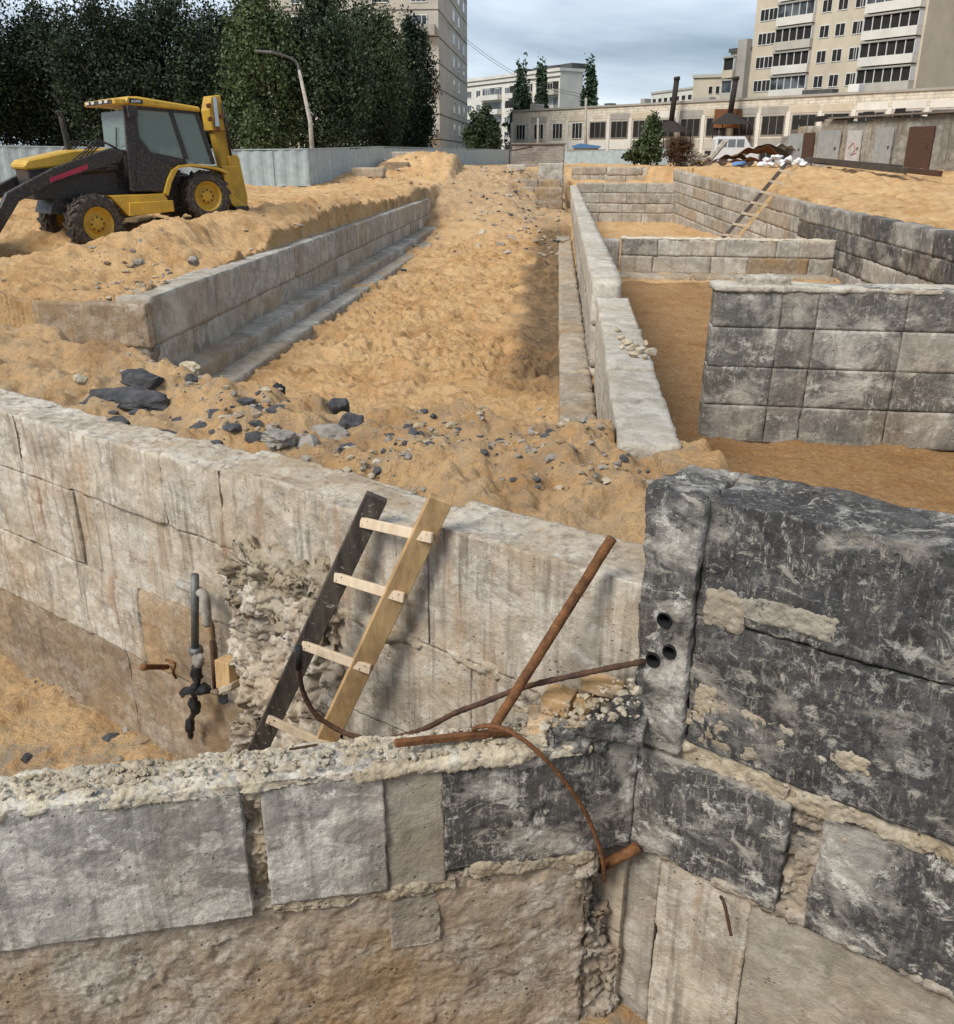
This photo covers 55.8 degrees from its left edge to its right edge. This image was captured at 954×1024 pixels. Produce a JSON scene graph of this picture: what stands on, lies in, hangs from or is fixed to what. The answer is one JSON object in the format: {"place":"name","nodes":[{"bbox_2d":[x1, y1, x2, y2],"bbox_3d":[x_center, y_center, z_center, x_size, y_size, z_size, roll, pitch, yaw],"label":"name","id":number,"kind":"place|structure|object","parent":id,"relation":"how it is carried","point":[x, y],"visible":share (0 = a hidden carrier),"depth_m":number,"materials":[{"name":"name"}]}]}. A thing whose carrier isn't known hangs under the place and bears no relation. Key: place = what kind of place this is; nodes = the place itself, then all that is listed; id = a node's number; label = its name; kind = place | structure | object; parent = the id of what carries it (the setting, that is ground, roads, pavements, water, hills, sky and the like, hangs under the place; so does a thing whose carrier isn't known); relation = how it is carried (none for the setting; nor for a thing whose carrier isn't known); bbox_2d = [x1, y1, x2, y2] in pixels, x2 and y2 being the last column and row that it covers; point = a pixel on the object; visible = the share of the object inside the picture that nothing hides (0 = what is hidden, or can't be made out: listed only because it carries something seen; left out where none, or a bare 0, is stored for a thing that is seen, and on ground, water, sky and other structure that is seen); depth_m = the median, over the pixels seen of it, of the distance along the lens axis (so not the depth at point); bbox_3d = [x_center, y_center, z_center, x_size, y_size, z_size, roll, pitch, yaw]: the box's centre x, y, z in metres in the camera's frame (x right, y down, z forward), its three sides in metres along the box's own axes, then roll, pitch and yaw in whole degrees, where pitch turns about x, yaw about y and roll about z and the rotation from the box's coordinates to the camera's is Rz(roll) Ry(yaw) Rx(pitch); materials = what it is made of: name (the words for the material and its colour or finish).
{"place":"outdoors","nodes":[
{"label":"outdoors","id":0,"kind":"place"},
{"bbox_2d":[0,0,756,147],"label":"sky","id":1,"kind":"structure","parent":0,"point":[639,47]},
{"bbox_2d":[0,150,953,1023],"bbox_3d":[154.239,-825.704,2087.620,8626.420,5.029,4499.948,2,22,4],"label":"ground","id":2,"kind":"structure","parent":0,"point":[382,368],"depth_m":13.90,"materials":[{"name":"sand"}]},
{"bbox_2d":[0,0,57,146],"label":"tree","id":3,"kind":"object","parent":2,"relation":"on","point":[13,123],"visible":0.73,"depth_m":59.97,"materials":[{"name":"green plant"}]},
{"bbox_2d":[0,0,104,146],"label":"tree","id":4,"kind":"object","parent":2,"relation":"on","point":[31,20],"visible":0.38,"depth_m":60.14,"materials":[{"name":"green plant"}]},
{"bbox_2d":[19,298,160,362],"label":"foundation wall","id":5,"kind":"structure","parent":2,"relation":"on","point":[129,324],"depth_m":12.11,"materials":[{"name":"concrete"}]},
{"bbox_2d":[32,0,173,148],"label":"tree","id":6,"kind":"object","parent":2,"relation":"on","point":[85,83],"visible":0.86,"depth_m":57.50,"materials":[{"name":"green plant"}]},
{"bbox_2d":[78,385,169,411],"bbox_3d":[-2.993,-0.953,7.816,1.039,0.277,0.410,2,22,4],"label":"asphalt slab","id":7,"kind":"object","parent":2,"relation":"on","point":[128,398],"depth_m":7.66,"materials":[{"name":"asphalt"}]},
{"bbox_2d":[0,95,248,244],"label":"backhoe loader","id":8,"kind":"object","parent":2,"relation":"on","point":[88,193],"visible":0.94,"depth_m":18.07,"materials":[{"name":"metal"}]},
{"bbox_2d":[120,368,163,389],"bbox_3d":[-3.025,-1.165,8.194,0.345,0.282,0.321,2,22,4],"label":"stone","id":9,"kind":"object","parent":2,"relation":"on","point":[144,379],"visible":0.69,"depth_m":8.06,"materials":[{"name":"stone"}]},
{"bbox_2d":[97,0,234,148],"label":"tree","id":10,"kind":"object","parent":2,"relation":"on","point":[190,79],"visible":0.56,"depth_m":59.02,"materials":[{"name":"green plant"}]},
{"bbox_2d":[179,361,200,375],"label":"stone","id":11,"kind":"object","parent":2,"relation":"on","point":[194,367],"visible":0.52,"depth_m":9.96,"materials":[{"name":"stone"}]},
{"bbox_2d":[0,145,383,185],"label":"hoarding","id":12,"kind":"object","parent":2,"relation":"on","point":[295,167],"visible":0.52,"depth_m":43.21,"materials":[{"name":"metal"}]},
{"bbox_2d":[1,182,408,299],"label":"rubble","id":13,"kind":"object","parent":2,"relation":"on","point":[138,283],"visible":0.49,"depth_m":14.59,"materials":[{"name":"stone"}]},
{"bbox_2d":[21,390,394,763],"bbox_3d":[-2.108,0.561,7.261,3.250,3.002,1.944,2,22,4],"label":"asphalt rubble","id":14,"kind":"object","parent":2,"relation":"on","point":[254,436],"visible":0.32,"depth_m":6.51,"materials":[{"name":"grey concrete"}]},
{"bbox_2d":[166,0,261,150],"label":"tree","id":15,"kind":"object","parent":2,"relation":"on","point":[210,21],"visible":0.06,"depth_m":62.73,"materials":[{"name":"green plant"}]},
{"bbox_2d":[200,0,314,150],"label":"tree","id":16,"kind":"object","parent":2,"relation":"on","point":[253,26],"visible":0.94,"depth_m":57.20,"materials":[{"name":"green plant"}]},
{"bbox_2d":[115,199,437,382],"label":"foundation wall","id":17,"kind":"structure","parent":2,"relation":"on","point":[242,320],"depth_m":16.60,"materials":[{"name":"concrete"}]},
{"bbox_2d":[260,428,295,450],"bbox_3d":[-1.364,-0.520,6.223,0.248,0.142,0.365,2,22,4],"label":"stone","id":18,"kind":"object","parent":2,"relation":"on","point":[274,439],"visible":1,"depth_m":6.11,"materials":[{"name":"stone"}]},
{"bbox_2d":[254,50,313,147],"bbox_3d":[-9.482,-19.443,44.930,2.634,6.415,0.499,-9,23,-22],"label":"street lamp","id":19,"kind":"object","parent":2,"relation":"on","point":[310,128],"visible":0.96,"depth_m":44.84,"materials":[{"name":"metal"}]},
{"bbox_2d":[0,717,637,1023],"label":"foundation wall","id":20,"kind":"structure","parent":2,"relation":"on","point":[455,886],"depth_m":4.15,"materials":[{"name":"concrete"}]},
{"bbox_2d":[0,721,545,800],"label":"mortar rubble","id":21,"kind":"object","parent":20,"relation":"on","point":[233,754],"visible":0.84,"depth_m":3.93,"materials":[{"name":"concrete"}]},
{"bbox_2d":[394,727,512,747],"bbox_3d":[-0.100,1.017,4.067,0.559,0.099,0.030,-7,23,-18],"label":"flat bar","id":22,"kind":"object","parent":20,"relation":"on","point":[443,738],"visible":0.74,"depth_m":4.05,"materials":[{"name":"metal"}]},
{"bbox_2d":[471,723,605,881],"bbox_3d":[0.310,1.395,4.212,0.670,0.998,0.143,-1,22,-3],"label":"bent rebar","id":23,"kind":"object","parent":20,"relation":"attached to","point":[542,756],"visible":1,"depth_m":4.08,"materials":[{"name":"metal"}]},
{"bbox_2d":[489,535,616,728],"bbox_3d":[0.326,0.562,4.028,0.559,0.966,0.049,-2,22,-6],"label":"steel rod","id":24,"kind":"object","parent":20,"relation":"on","point":[568,607],"visible":0.98,"depth_m":4.00,"materials":[{"name":"metal"}]},
{"bbox_2d":[527,704,587,734],"bbox_3d":[0.417,1.004,4.237,0.363,0.113,0.182,2,22,4],"label":"brick","id":25,"kind":"object","parent":20,"relation":"on","point":[532,728],"visible":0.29,"depth_m":4.20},
{"bbox_2d":[540,683,577,718],"bbox_3d":[0.389,0.890,4.252,0.148,0.094,0.150,10,24,25],"label":"brick","id":26,"kind":"object","parent":25,"relation":"on","point":[555,697],"visible":0.88,"depth_m":4.21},
{"bbox_2d":[513,678,642,729],"bbox_3d":[0.431,0.887,4.135,0.779,0.356,0.264,14,26,32],"label":"mortar rubble","id":27,"kind":"object","parent":20,"relation":"on","point":[573,719],"visible":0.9,"depth_m":4.05,"materials":[{"name":"concrete"}]},
{"bbox_2d":[584,705,647,746],"bbox_3d":[0.634,0.970,4.097,0.275,0.102,0.150,7,23,18],"label":"brick","id":28,"kind":"object","parent":20,"relation":"on","point":[626,731],"visible":0.8,"depth_m":4.04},
{"bbox_2d":[610,692,641,720],"bbox_3d":[0.685,0.888,4.109,0.138,0.098,0.128,11,24,26],"label":"brick","id":29,"kind":"object","parent":28,"relation":"on","point":[633,710],"visible":0.62,"depth_m":4.06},
{"bbox_2d":[581,673,624,698],"bbox_3d":[0.587,0.803,4.176,0.208,0.078,0.100,9,23,21],"label":"brick","id":30,"kind":"object","parent":29,"relation":"on","point":[590,683],"visible":0.73,"depth_m":4.15,"materials":[{"name":"brick"}]},
{"bbox_2d":[0,388,645,1000],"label":"retaining wall","id":31,"kind":"structure","parent":2,"relation":"on","point":[112,534],"depth_m":5.74,"materials":[{"name":"concrete"}]},
{"bbox_2d":[140,663,169,670],"bbox_3d":[-2.391,1.150,6.689,0.056,0.191,0.283,7,23,17],"label":"pipe stub","id":32,"kind":"object","parent":31,"relation":"attached to","point":[144,666],"visible":1,"depth_m":6.65,"materials":[{"name":"metal"}]},
{"bbox_2d":[175,573,211,668],"bbox_3d":[-1.957,0.724,6.172,0.350,0.704,0.143,18,28,38],"label":"pipe riser","id":33,"kind":"object","parent":31,"relation":"attached to","point":[197,592],"visible":1,"depth_m":6.10,"materials":[{"name":"grey metal"}]},
{"bbox_2d":[179,665,211,739],"bbox_3d":[-2.056,1.408,6.533,0.448,0.827,0.165,17,27,37],"label":"pipe valve","id":34,"kind":"object","parent":33,"relation":"hanging from","point":[196,688],"visible":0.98,"depth_m":6.40,"materials":[{"name":"metal"}]},
{"bbox_2d":[209,640,216,688],"bbox_3d":[-1.789,1.037,6.111,0.034,0.352,0.064,6,22,15],"label":"pipe stub","id":35,"kind":"object","parent":31,"relation":"attached to","point":[212,651],"visible":0.91,"depth_m":6.09,"materials":[{"name":"metal"}]},
{"bbox_2d":[214,654,239,704],"bbox_3d":[-1.673,1.142,6.068,0.213,0.322,0.159,15,26,33],"label":"timber offcut","id":36,"kind":"object","parent":31,"relation":"attached to","point":[227,677],"visible":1,"depth_m":6.02,"materials":[{"name":"brown wood"}]},
{"bbox_2d":[270,0,387,149],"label":"tree","id":37,"kind":"object","parent":2,"relation":"on","point":[335,75],"visible":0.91,"depth_m":58.17,"materials":[{"name":"green plant"}]},
{"bbox_2d":[311,423,349,439],"bbox_3d":[-1.086,-0.561,6.520,0.448,0.145,0.242,8,23,19],"label":"stone","id":38,"kind":"object","parent":2,"relation":"on","point":[330,431],"visible":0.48,"depth_m":6.44,"materials":[{"name":"stone"}]},
{"bbox_2d":[326,397,349,414],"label":"stone","id":39,"kind":"object","parent":2,"relation":"on","point":[336,405],"visible":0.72,"depth_m":7.19,"materials":[{"name":"stone"}]},
{"bbox_2d":[27,346,664,698],"bbox_3d":[-1.790,0.327,7.623,7.339,2.912,5.485,2,22,4],"label":"rubble","id":40,"kind":"object","parent":2,"relation":"on","point":[257,424],"visible":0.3,"depth_m":6.11,"materials":[{"name":"stone"}]},
{"bbox_2d":[247,491,451,750],"bbox_3d":[-0.888,0.968,5.086,1.637,2.500,0.231,6,22,15],"label":"ladder","id":41,"kind":"object","parent":2,"relation":"on","point":[421,536],"visible":0.66,"depth_m":4.81,"materials":[{"name":"brown wood"}]},
{"bbox_2d":[338,412,363,429],"bbox_3d":[-0.943,-0.674,6.758,0.200,0.158,0.225,2,22,4],"label":"stone","id":42,"kind":"object","parent":2,"relation":"on","point":[348,420],"visible":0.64,"depth_m":6.70,"materials":[{"name":"stone"}]},
{"bbox_2d":[268,0,467,148],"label":"apartment block","id":43,"kind":"structure","parent":2,"relation":"on","point":[451,65],"depth_m":105.66,"materials":[{"name":"beige concrete"}]},
{"bbox_2d":[351,167,385,177],"bbox_3d":[-5.727,-17.950,47.598,1.763,0.530,0.523,3,22,7],"label":"concrete block","id":44,"kind":"object","parent":2,"relation":"on","point":[372,172],"depth_m":47.37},
{"bbox_2d":[336,0,425,148],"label":"tree","id":45,"kind":"object","parent":2,"relation":"on","point":[394,94],"visible":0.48,"depth_m":64.50,"materials":[{"name":"green plant"}]},
{"bbox_2d":[384,162,408,169],"bbox_3d":[-4.581,-19.673,51.213,1.422,0.472,0.525,1,22,2],"label":"concrete block","id":46,"kind":"object","parent":2,"relation":"on","point":[392,165],"depth_m":50.96,"materials":[{"name":"concrete"}]},
{"bbox_2d":[387,4,441,148],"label":"tree","id":47,"kind":"object","parent":2,"relation":"on","point":[421,125],"visible":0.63,"depth_m":70.72,"materials":[{"name":"green plant"}]},
{"bbox_2d":[383,146,511,165],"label":"hoarding","id":48,"kind":"object","parent":2,"relation":"on","point":[484,157],"visible":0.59,"depth_m":78.52,"materials":[{"name":"metal"}]},
{"bbox_2d":[460,103,503,149],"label":"tree","id":49,"kind":"object","parent":2,"relation":"on","point":[482,131],"visible":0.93,"depth_m":99.23,"materials":[{"name":"green plant"}]},
{"bbox_2d":[412,166,560,255],"bbox_3d":[1.362,-14.876,42.641,5.359,2.645,29.961,2,22,4],"label":"rubble","id":50,"kind":"object","parent":2,"relation":"on","point":[482,231],"visible":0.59,"depth_m":38.34,"materials":[{"name":"stone"}]},
{"bbox_2d":[510,52,530,111],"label":"tree","id":51,"kind":"object","parent":2,"relation":"on","point":[520,89],"visible":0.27,"depth_m":144.34,"materials":[{"name":"green plant"}]},
{"bbox_2d":[501,93,545,144],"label":"tree","id":52,"kind":"object","parent":2,"relation":"on","point":[524,102],"visible":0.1,"depth_m":136.54,"materials":[{"name":"green plant"}]},
{"bbox_2d":[467,63,585,149],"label":"apartment block","id":53,"kind":"structure","parent":2,"relation":"on","point":[496,92],"depth_m":198.63,"materials":[{"name":"concrete"}]},
{"bbox_2d":[509,143,565,166],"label":"brick ruin","id":54,"kind":"object","parent":2,"relation":"on","point":[531,154],"visible":0.83,"depth_m":72.33,"materials":[{"name":"brick"}]},
{"bbox_2d":[520,179,562,209],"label":"block steps","id":55,"kind":"structure","parent":2,"relation":"on","point":[548,193],"depth_m":46.68,"materials":[{"name":"concrete"}]},
{"bbox_2d":[534,52,549,107],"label":"tree","id":56,"kind":"object","parent":2,"relation":"on","point":[541,96],"visible":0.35,"depth_m":144.18,"materials":[{"name":"green plant"}]},
{"bbox_2d":[538,163,563,184],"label":"concrete pillar","id":57,"kind":"structure","parent":2,"relation":"on","point":[550,170],"depth_m":52.23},
{"bbox_2d":[579,53,599,105],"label":"tree","id":58,"kind":"object","parent":2,"relation":"on","point":[589,92],"visible":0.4,"depth_m":143.58,"materials":[{"name":"green plant"}]},
{"bbox_2d":[571,167,647,181],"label":"foundation wall","id":59,"kind":"structure","parent":2,"relation":"on","point":[618,174],"depth_m":56.41,"materials":[{"name":"concrete"}]},
{"bbox_2d":[564,149,668,164],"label":"hoarding","id":60,"kind":"object","parent":2,"relation":"on","point":[598,156],"visible":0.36,"depth_m":88.51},
{"bbox_2d":[558,185,680,460],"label":"foundation wall","id":61,"kind":"structure","parent":2,"relation":"on","point":[626,398],"depth_m":11.56,"materials":[{"name":"concrete"}]},
{"bbox_2d":[577,183,674,222],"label":"foundation wall","id":62,"kind":"structure","parent":2,"relation":"on","point":[631,202],"depth_m":54.63,"materials":[{"name":"concrete"}]},
{"bbox_2d":[621,138,649,164],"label":"bush","id":63,"kind":"object","parent":2,"relation":"on","point":[633,155],"visible":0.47,"depth_m":82.38,"materials":[{"name":"green plant"}]},
{"bbox_2d":[637,110,665,165],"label":"tree","id":64,"kind":"object","parent":2,"relation":"on","point":[652,134],"visible":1,"depth_m":79.97,"materials":[{"name":"green plant"}]},
{"bbox_2d":[651,87,692,102],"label":"apartment block","id":65,"kind":"structure","parent":2,"relation":"on","point":[684,94],"depth_m":295.06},
{"bbox_2d":[660,136,694,165],"bbox_3d":[13.151,-23.453,58.544,2.072,1.936,1.768,-12,24,-27],"label":"bush","id":66,"kind":"object","parent":2,"relation":"on","point":[677,148],"visible":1,"depth_m":58.30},
{"bbox_2d":[672,151,712,166],"bbox_3d":[14.417,-23.726,60.602,2.569,1.134,4.385,2,22,4],"label":"rubble heap","id":67,"kind":"object","parent":2,"relation":"on","point":[698,159],"visible":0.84,"depth_m":59.21,"materials":[{"name":"grey concrete"}]},
{"bbox_2d":[692,74,723,99],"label":"apartment block","id":68,"kind":"structure","parent":2,"relation":"on","point":[706,85],"depth_m":177.58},
{"bbox_2d":[602,236,836,281],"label":"foundation wall","id":69,"kind":"structure","parent":2,"relation":"on","point":[716,258],"depth_m":31.17,"materials":[{"name":"concrete"}]},
{"bbox_2d":[712,153,747,162],"bbox_3d":[16.465,-22.901,58.256,2.200,0.598,1.500,2,22,4],"label":"scrap sheet","id":70,"kind":"object","parent":2,"relation":"on","point":[739,156],"visible":0.91,"depth_m":57.94,"materials":[{"name":"metal"}]},
{"bbox_2d":[732,145,778,155],"bbox_3d":[18.228,-23.580,58.961,2.900,0.821,1.600,2,22,4],"label":"scrap sheet","id":71,"kind":"object","parent":70,"relation":"on","point":[769,150],"visible":0.87,"depth_m":58.63,"materials":[{"name":"metal"}]},
{"bbox_2d":[510,84,953,162],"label":"workshop","id":72,"kind":"structure","parent":2,"relation":"on","point":[612,126],"depth_m":99.44,"materials":[{"name":"brick"}]},
{"bbox_2d":[552,123,562,138],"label":"window","id":73,"kind":"structure","parent":72,"relation":"in","point":[557,128],"depth_m":117.11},
{"bbox_2d":[571,122,582,138],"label":"window","id":74,"kind":"structure","parent":72,"relation":"in","point":[577,127],"depth_m":114.51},
{"bbox_2d":[589,121,605,138],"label":"window","id":75,"kind":"structure","parent":72,"relation":"in","point":[597,130],"depth_m":112.00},
{"bbox_2d":[610,121,627,137],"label":"window","id":76,"kind":"structure","parent":72,"relation":"in","point":[619,129],"depth_m":109.40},
{"bbox_2d":[632,120,645,137],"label":"window","id":77,"kind":"structure","parent":72,"relation":"in","point":[637,124],"depth_m":107.29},
{"bbox_2d":[658,76,691,149],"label":"chimney","id":78,"kind":"object","parent":72,"relation":"on","point":[671,125],"visible":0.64,"depth_m":100.80,"materials":[{"name":"metal"}]},
{"bbox_2d":[680,118,700,136],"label":"window","id":79,"kind":"structure","parent":72,"relation":"in","point":[692,124],"depth_m":101.55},
{"bbox_2d":[705,117,726,136],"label":"window","id":80,"kind":"structure","parent":72,"relation":"in","point":[717,132],"depth_m":99.56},
{"bbox_2d":[713,109,741,127],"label":"rusty sheet","id":81,"kind":"object","parent":72,"relation":"attached to","point":[718,113],"visible":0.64,"depth_m":97.88,"materials":[{"name":"metal"}]},
{"bbox_2d":[711,76,750,141],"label":"chimney","id":82,"kind":"object","parent":72,"relation":"on","point":[730,117],"visible":0.86,"depth_m":95.14,"materials":[{"name":"metal"}]},
{"bbox_2d":[732,116,755,135],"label":"window","id":83,"kind":"structure","parent":72,"relation":"in","point":[744,129],"depth_m":96.38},
{"bbox_2d":[760,115,785,135],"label":"window","id":84,"kind":"structure","parent":72,"relation":"in","point":[771,125],"depth_m":94.06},
{"bbox_2d":[790,114,816,130],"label":"window","id":85,"kind":"structure","parent":72,"relation":"in","point":[808,118],"depth_m":91.25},
{"bbox_2d":[711,136,757,165],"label":"parked van","id":86,"kind":"object","parent":2,"relation":"on","point":[734,145],"visible":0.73,"depth_m":68.29,"materials":[{"name":"white paint"}]},
{"bbox_2d":[672,170,808,238],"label":"foundation wall","id":87,"kind":"structure","parent":2,"relation":"on","point":[714,206],"depth_m":44.40,"materials":[{"name":"concrete"}]},
{"bbox_2d":[722,162,797,237],"bbox_3d":[10.865,-11.893,34.471,3.281,2.833,0.438,-11,24,-25],"label":"ladder","id":88,"kind":"object","parent":2,"relation":"on","point":[757,198],"visible":0.91,"depth_m":34.48,"materials":[{"name":"brown wood"}]},
{"bbox_2d":[619,465,953,1023],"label":"retaining wall","id":89,"kind":"structure","parent":2,"relation":"on","point":[793,798],"depth_m":3.73,"materials":[{"name":"concrete"}]},
{"bbox_2d":[296,658,645,738],"bbox_3d":[-0.066,0.919,4.402,1.787,0.809,0.166,6,23,16],"label":"cable","id":90,"kind":"object","parent":89,"relation":"attached to","point":[500,695],"visible":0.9,"depth_m":4.33,"materials":[{"name":"metal"}]},
{"bbox_2d":[295,645,302,670],"bbox_3d":[-0.897,0.734,4.541,0.043,0.149,0.073,-13,25,-29],"label":"cable sleeve","id":91,"kind":"object","parent":90,"relation":"attached to","point":[298,657],"visible":1,"depth_m":4.52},
{"bbox_2d":[597,841,642,873],"bbox_3d":[0.696,1.692,4.413,0.233,0.224,0.060,5,22,13],"label":"pipe stub","id":92,"kind":"object","parent":89,"relation":"attached to","point":[631,850],"visible":0.8,"depth_m":4.38,"materials":[{"name":"metal"}]},
{"bbox_2d":[697,273,953,450],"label":"foundation wall","id":93,"kind":"structure","parent":2,"relation":"on","point":[856,364],"depth_m":13.61,"materials":[{"name":"concrete"}]},
{"bbox_2d":[720,0,953,98],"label":"apartment block","id":94,"kind":"structure","parent":2,"relation":"on","point":[798,47],"depth_m":113.36,"materials":[{"name":"concrete"}]},
{"bbox_2d":[804,157,902,166],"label":"beam","id":95,"kind":"structure","parent":2,"relation":"on","point":[822,160],"depth_m":50.72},
{"bbox_2d":[813,162,907,173],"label":"beam","id":96,"kind":"structure","parent":2,"relation":"on","point":[901,170],"depth_m":46.48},
{"bbox_2d":[780,108,953,170],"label":"ruined shed","id":97,"kind":"structure","parent":2,"relation":"on","point":[925,142],"depth_m":53.20,"materials":[{"name":"concrete"}]},
{"bbox_2d":[787,133,803,166],"bbox_3d":[21.485,-24.453,60.922,0.120,2.135,1.562,-7,23,-16],"label":"door","id":98,"kind":"structure","parent":97,"relation":"in","point":[796,140],"depth_m":60.69,"materials":[{"name":"grey paint"}]},
{"bbox_2d":[801,133,814,166],"bbox_3d":[21.907,-23.965,59.651,0.120,2.165,1.070,-7,23,-16],"label":"door","id":99,"kind":"structure","parent":97,"relation":"in","point":[809,138],"depth_m":59.50,"materials":[{"name":"metal"}]},
{"bbox_2d":[814,130,841,166],"bbox_3d":[22.516,-23.283,57.806,0.120,2.256,2.212,-7,23,-16],"label":"door","id":100,"kind":"structure","parent":97,"relation":"in","point":[828,145],"depth_m":57.65,"materials":[{"name":"grey paint"}]},
{"bbox_2d":[844,130,862,160],"bbox_3d":[23.235,-22.397,55.659,0.120,2.193,1.305,-7,23,-16],"label":"door","id":101,"kind":"structure","parent":97,"relation":"in","point":[854,139],"depth_m":55.51,"materials":[{"name":"paint"}]},
{"bbox_2d":[872,127,894,163],"bbox_3d":[24.013,-21.521,53.301,0.120,2.304,1.454,-7,23,-16],"label":"door","id":102,"kind":"structure","parent":97,"relation":"in","point":[884,136],"depth_m":53.18,"materials":[{"name":"grey paint"}]},
{"bbox_2d":[903,126,935,168],"bbox_3d":[24.878,-20.486,50.710,0.120,2.291,1.936,-7,23,-16],"label":"door","id":103,"kind":"structure","parent":97,"relation":"in","point":[920,138],"depth_m":50.62,"materials":[{"name":"metal"}]},
{"bbox_2d":[797,203,953,284],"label":"foundation wall","id":104,"kind":"structure","parent":2,"relation":"on","point":[874,249],"depth_m":26.37,"materials":[{"name":"concrete"}]},
{"bbox_2d":[904,167,942,176],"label":"beam","id":105,"kind":"structure","parent":2,"relation":"on","point":[929,172],"depth_m":43.40,"materials":[{"name":"wood"}]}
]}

